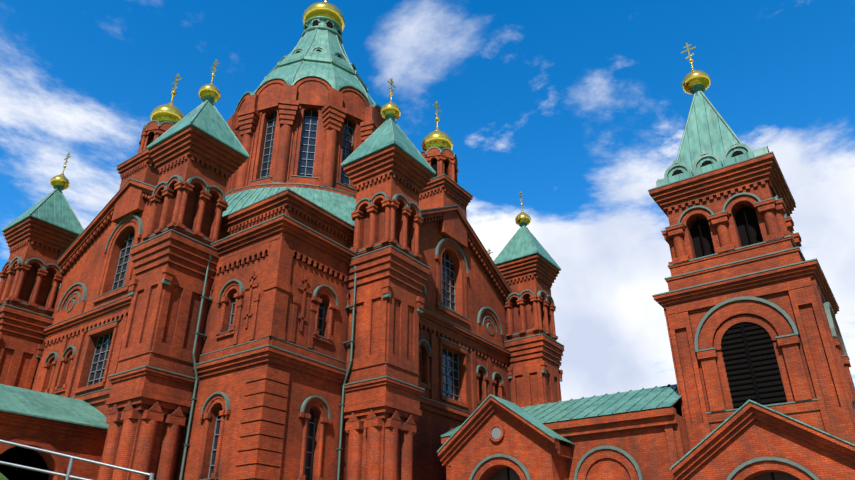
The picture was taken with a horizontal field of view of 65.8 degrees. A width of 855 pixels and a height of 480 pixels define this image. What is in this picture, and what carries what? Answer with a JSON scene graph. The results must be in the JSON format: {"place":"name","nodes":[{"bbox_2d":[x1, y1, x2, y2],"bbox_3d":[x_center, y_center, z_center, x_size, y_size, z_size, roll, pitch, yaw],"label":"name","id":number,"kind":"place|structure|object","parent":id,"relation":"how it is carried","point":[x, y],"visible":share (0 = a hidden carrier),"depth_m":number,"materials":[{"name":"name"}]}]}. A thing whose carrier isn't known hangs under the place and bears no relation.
{"place":"outdoors","nodes":[
{"label":"outdoors","id":0,"kind":"place"},
{"bbox_2d":[0,473,7,479],"bbox_3d":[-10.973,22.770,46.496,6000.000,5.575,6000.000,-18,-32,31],"label":"terrain","id":1,"kind":"structure","parent":0,"point":[2,477],"depth_m":6.73,"materials":[{"name":"green plant"}]},
{"bbox_2d":[0,384,108,479],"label":"porch","id":2,"kind":"object","parent":1,"relation":"on","point":[59,424],"visible":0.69,"depth_m":33.34,"materials":[{"name":"brick"}]},
{"bbox_2d":[0,439,153,479],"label":"hand rail","id":3,"kind":"object","parent":1,"relation":"on","point":[67,475],"visible":1,"depth_m":9.74,"materials":[{"name":"metal"}]},
{"bbox_2d":[437,384,690,479],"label":"connecting building","id":4,"kind":"structure","parent":1,"relation":"on","point":[641,434],"depth_m":31.57,"materials":[{"name":"brick"}]},
{"bbox_2d":[0,0,563,479],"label":"cathedral","id":5,"kind":"structure","parent":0,"point":[290,270],"depth_m":38.25,"materials":[{"name":"brick"}]},
{"bbox_2d":[0,0,854,400],"label":"sky","id":6,"kind":"structure","parent":0,"point":[579,108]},
{"bbox_2d":[648,43,854,479],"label":"bell tower","id":7,"kind":"structure","parent":0,"point":[747,302],"depth_m":30.77,"materials":[{"name":"brick"}]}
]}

